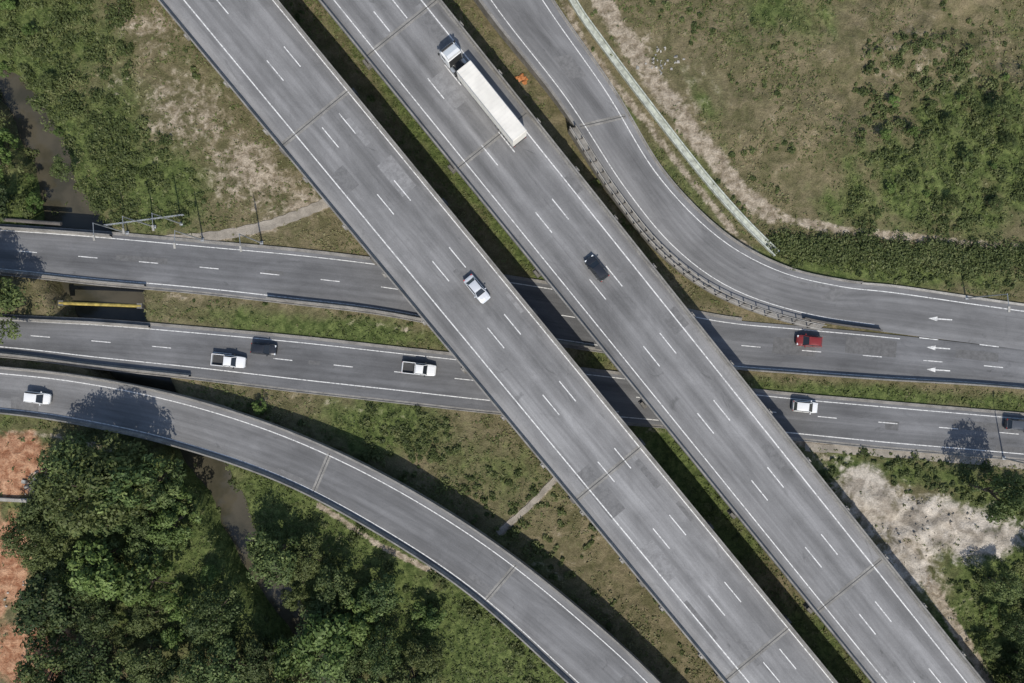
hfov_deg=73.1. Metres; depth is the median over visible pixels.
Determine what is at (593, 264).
hatchback car
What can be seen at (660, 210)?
highway ramp
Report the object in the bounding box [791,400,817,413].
hatchback car
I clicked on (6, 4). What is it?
tree
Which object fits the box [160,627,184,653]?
tree
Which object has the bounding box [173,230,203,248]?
street lamp
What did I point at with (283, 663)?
tree
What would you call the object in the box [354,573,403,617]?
tree
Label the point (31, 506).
tree
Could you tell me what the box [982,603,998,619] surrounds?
tree
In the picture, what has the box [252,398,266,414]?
tree
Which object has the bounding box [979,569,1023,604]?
tree
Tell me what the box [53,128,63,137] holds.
tree
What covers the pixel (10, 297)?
tree
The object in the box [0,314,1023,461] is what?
road
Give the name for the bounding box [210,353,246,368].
pickup truck
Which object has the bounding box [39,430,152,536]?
tree
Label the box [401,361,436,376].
pickup truck
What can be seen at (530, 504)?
footpath
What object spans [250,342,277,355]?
hatchback car
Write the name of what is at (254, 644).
tree
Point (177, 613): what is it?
tree
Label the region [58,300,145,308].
pipeline
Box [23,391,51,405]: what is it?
hatchback car
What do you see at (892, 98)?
tree
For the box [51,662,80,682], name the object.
tree
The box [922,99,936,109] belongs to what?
tree
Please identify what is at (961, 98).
tree
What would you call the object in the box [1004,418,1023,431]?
hatchback car
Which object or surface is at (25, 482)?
rubble pile
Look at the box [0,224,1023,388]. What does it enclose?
road
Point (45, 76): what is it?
tree
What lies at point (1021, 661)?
tree
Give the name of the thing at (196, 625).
tree
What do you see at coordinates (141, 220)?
guard railing
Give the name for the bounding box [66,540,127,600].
tree
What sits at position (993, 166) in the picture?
tree
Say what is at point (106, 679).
tree
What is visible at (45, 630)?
tree
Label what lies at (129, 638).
tree
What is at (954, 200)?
tree
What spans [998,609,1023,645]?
tree
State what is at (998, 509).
tree
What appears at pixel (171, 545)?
tree
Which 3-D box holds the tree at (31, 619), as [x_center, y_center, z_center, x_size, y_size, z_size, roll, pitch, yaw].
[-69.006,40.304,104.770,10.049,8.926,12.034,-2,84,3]
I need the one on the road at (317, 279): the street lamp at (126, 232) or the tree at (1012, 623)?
the street lamp at (126, 232)
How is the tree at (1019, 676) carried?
on the ground at (870, 494)
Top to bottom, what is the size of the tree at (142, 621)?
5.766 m
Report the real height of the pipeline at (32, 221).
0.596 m
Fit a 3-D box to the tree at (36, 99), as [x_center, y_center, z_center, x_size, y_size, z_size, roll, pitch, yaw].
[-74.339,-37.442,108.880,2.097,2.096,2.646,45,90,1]
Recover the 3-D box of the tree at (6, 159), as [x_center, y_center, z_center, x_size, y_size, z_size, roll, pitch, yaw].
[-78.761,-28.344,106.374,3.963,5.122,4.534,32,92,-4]
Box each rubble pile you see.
[21,471,38,494]
[636,47,684,74]
[882,497,970,569]
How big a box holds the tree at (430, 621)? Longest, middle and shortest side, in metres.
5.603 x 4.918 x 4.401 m
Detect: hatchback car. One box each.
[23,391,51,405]
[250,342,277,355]
[585,255,608,281]
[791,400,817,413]
[795,334,822,346]
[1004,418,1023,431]
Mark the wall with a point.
(8, 499)
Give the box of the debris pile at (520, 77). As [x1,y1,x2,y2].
[515,73,527,84]
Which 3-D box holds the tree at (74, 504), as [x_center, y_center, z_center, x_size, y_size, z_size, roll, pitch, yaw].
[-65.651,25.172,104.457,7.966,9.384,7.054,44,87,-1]
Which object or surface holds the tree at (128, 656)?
on the ground at (870, 494)
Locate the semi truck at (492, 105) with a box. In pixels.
[438,40,526,146]
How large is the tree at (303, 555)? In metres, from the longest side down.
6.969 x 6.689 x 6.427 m
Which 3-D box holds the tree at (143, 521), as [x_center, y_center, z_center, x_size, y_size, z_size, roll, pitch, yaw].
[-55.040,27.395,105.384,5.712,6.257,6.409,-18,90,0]
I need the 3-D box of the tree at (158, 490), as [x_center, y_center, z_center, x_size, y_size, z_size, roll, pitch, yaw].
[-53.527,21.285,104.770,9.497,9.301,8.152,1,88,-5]
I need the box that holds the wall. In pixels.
[0,497,31,502]
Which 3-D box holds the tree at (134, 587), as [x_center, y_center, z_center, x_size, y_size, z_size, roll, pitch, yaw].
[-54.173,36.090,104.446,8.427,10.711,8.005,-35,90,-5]
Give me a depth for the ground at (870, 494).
107.95 m
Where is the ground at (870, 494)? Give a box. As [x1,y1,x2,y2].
[0,0,1023,682]
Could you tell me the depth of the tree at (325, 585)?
102.84 m
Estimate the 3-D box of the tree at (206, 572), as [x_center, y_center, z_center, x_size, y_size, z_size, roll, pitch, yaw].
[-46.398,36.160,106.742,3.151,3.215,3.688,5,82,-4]
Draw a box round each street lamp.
[92,223,128,240]
[122,216,155,233]
[151,213,182,230]
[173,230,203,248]
[239,234,262,251]
[965,294,1009,311]
[1002,456,1023,463]
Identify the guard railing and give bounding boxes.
[104,214,183,225]
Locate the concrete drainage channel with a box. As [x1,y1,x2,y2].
[568,0,779,256]
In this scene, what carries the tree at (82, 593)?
on the ground at (870, 494)
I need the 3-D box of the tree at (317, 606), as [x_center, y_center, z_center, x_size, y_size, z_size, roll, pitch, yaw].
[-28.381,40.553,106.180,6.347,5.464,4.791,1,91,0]
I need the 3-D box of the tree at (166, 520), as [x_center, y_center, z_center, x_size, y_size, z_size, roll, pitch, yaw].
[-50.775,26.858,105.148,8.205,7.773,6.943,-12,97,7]
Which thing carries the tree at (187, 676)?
on the ground at (870, 494)
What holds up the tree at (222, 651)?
on the ground at (870, 494)
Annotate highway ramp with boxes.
[0,366,661,682]
[474,0,1023,349]
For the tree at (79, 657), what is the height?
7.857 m
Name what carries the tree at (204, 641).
on the ground at (870, 494)
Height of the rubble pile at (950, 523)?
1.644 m
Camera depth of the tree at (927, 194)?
106.80 m
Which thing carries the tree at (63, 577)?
on the ground at (870, 494)
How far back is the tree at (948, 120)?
105.23 m
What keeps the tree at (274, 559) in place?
on the ground at (870, 494)
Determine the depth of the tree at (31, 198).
107.92 m
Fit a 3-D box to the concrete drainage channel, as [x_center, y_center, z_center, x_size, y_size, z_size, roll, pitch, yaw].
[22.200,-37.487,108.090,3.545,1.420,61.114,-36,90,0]
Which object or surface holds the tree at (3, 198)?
on the ground at (870, 494)
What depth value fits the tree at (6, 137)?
106.71 m
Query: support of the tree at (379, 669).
on the ground at (870, 494)
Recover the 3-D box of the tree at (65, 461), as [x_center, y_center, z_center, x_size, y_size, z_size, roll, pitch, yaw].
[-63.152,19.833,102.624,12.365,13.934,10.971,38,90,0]
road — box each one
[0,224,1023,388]
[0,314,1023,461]
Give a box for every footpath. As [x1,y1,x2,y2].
[154,199,328,240]
[496,477,556,534]
[805,442,1023,468]
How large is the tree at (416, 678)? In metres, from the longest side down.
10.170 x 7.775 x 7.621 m
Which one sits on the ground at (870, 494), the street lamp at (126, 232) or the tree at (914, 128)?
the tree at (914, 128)
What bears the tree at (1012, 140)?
on the ground at (870, 494)
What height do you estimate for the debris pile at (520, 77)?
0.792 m
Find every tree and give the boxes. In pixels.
[0,0,15,9]
[0,62,11,77]
[0,128,18,153]
[0,145,11,170]
[0,185,8,223]
[0,277,25,343]
[0,505,72,565]
[10,487,60,540]
[10,569,83,652]
[13,637,86,682]
[18,540,62,574]
[21,23,37,34]
[23,172,34,181]
[25,192,42,213]
[28,450,85,512]
[31,97,42,110]
[34,601,78,643]
[36,72,54,87]
[39,429,110,515]
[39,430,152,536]
[45,487,93,536]
[49,154,74,181]
[51,626,111,682]
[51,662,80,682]
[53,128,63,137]
[56,571,78,594]
[64,545,88,571]
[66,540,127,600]
[70,453,165,514]
[70,559,120,604]
[76,597,118,645]
[82,505,134,537]
[84,535,125,571]
[97,649,148,682]
[109,625,136,647]
[113,636,166,682]
[114,554,180,606]
[117,591,142,606]
[121,533,168,568]
[125,599,167,637]
[126,500,158,541]
[135,457,186,510]
[146,501,202,546]
[147,653,189,682]
[157,476,191,513]
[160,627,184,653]
[163,591,198,623]
[166,527,188,550]
[176,645,228,682]
[179,586,243,645]
[183,636,264,682]
[195,615,226,650]
[200,564,221,587]
[235,634,285,682]
[245,525,292,569]
[245,531,298,588]
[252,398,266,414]
[271,637,318,682]
[280,577,311,611]
[284,532,328,581]
[287,606,355,682]
[292,614,366,678]
[305,594,344,623]
[313,560,355,614]
[333,587,384,641]
[335,662,379,682]
[343,639,381,679]
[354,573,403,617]
[358,622,402,679]
[390,647,440,682]
[404,636,447,677]
[410,601,446,632]
[879,128,890,139]
[886,180,896,193]
[888,94,899,106]
[907,125,920,136]
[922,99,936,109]
[923,190,930,197]
[943,114,958,128]
[944,194,961,211]
[956,94,965,101]
[959,148,973,161]
[968,470,1023,524]
[972,640,1001,659]
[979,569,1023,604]
[980,471,1002,489]
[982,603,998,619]
[989,195,1004,212]
[990,163,997,168]
[991,95,1020,128]
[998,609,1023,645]
[1001,132,1018,149]
[1002,72,1009,80]
[1005,666,1023,682]
[1011,640,1023,674]
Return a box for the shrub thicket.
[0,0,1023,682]
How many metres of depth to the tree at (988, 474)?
106.21 m
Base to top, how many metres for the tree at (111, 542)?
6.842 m
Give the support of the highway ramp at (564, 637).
on the ground at (870, 494)
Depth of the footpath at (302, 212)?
107.96 m
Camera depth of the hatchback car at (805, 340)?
106.79 m
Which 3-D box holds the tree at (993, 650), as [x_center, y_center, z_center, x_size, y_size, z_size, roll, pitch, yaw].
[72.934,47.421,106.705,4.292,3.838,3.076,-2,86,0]
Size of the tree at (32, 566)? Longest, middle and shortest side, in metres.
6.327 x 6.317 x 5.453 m
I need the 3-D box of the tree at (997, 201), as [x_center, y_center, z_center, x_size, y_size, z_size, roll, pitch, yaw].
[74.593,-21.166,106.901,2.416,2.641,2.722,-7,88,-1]
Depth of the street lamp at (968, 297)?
102.45 m
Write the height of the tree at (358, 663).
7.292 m
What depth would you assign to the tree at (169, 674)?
103.03 m
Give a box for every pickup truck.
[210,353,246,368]
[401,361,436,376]
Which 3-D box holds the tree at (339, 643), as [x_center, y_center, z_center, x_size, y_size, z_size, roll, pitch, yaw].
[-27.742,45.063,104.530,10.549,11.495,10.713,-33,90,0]
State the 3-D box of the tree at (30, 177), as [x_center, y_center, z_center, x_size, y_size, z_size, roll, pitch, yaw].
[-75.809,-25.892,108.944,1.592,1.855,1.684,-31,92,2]
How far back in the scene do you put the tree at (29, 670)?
100.81 m
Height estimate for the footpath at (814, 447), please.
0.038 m
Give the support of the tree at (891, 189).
on the ground at (870, 494)
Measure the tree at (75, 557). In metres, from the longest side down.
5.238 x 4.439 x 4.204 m
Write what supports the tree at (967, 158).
on the ground at (870, 494)
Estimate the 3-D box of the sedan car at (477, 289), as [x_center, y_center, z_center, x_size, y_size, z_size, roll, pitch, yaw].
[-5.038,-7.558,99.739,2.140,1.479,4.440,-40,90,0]
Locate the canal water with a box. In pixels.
[0,71,340,682]
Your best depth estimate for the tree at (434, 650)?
103.27 m
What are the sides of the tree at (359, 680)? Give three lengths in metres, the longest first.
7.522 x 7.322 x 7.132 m
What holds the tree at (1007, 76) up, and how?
on the ground at (870, 494)
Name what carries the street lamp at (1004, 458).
on the road at (334, 368)
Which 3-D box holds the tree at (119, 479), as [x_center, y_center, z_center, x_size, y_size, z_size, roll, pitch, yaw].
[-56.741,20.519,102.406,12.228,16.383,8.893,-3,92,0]
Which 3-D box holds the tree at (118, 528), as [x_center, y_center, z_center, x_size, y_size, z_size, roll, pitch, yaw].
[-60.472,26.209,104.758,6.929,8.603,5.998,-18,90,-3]
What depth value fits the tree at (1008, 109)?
103.91 m
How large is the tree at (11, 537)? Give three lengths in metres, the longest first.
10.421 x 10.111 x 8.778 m
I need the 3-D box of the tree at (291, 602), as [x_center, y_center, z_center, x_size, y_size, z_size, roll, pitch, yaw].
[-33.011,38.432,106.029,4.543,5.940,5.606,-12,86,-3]
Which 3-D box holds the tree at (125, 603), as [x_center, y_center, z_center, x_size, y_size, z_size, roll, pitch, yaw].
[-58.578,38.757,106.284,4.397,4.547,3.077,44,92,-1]
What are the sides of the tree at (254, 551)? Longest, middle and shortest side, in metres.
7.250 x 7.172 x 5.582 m
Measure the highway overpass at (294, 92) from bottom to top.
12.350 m
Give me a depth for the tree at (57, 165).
104.93 m
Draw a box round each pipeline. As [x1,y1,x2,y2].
[2,218,61,225]
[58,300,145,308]
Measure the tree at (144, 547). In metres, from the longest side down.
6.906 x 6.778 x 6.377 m
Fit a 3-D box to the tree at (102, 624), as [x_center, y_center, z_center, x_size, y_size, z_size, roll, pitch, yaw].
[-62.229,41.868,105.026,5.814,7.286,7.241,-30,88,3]
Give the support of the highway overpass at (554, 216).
on the ground at (870, 494)
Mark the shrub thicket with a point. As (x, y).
(936, 254)
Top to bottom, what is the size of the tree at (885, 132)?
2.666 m
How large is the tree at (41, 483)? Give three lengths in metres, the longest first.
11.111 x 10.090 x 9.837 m
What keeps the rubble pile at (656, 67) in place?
on the ground at (870, 494)
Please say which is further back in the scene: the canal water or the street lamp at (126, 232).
the canal water
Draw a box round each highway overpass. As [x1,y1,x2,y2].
[158,0,837,682]
[318,0,984,682]
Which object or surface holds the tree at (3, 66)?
on the ground at (870, 494)
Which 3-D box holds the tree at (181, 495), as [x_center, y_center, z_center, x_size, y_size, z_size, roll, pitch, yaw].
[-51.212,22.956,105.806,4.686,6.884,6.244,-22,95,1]
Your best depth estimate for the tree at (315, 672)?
102.73 m
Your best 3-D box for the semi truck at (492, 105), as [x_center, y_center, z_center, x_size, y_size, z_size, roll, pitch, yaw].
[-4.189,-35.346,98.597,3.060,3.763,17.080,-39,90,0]
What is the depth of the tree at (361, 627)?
103.74 m
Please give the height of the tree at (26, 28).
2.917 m
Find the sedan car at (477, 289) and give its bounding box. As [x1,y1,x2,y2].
[463,274,489,303]

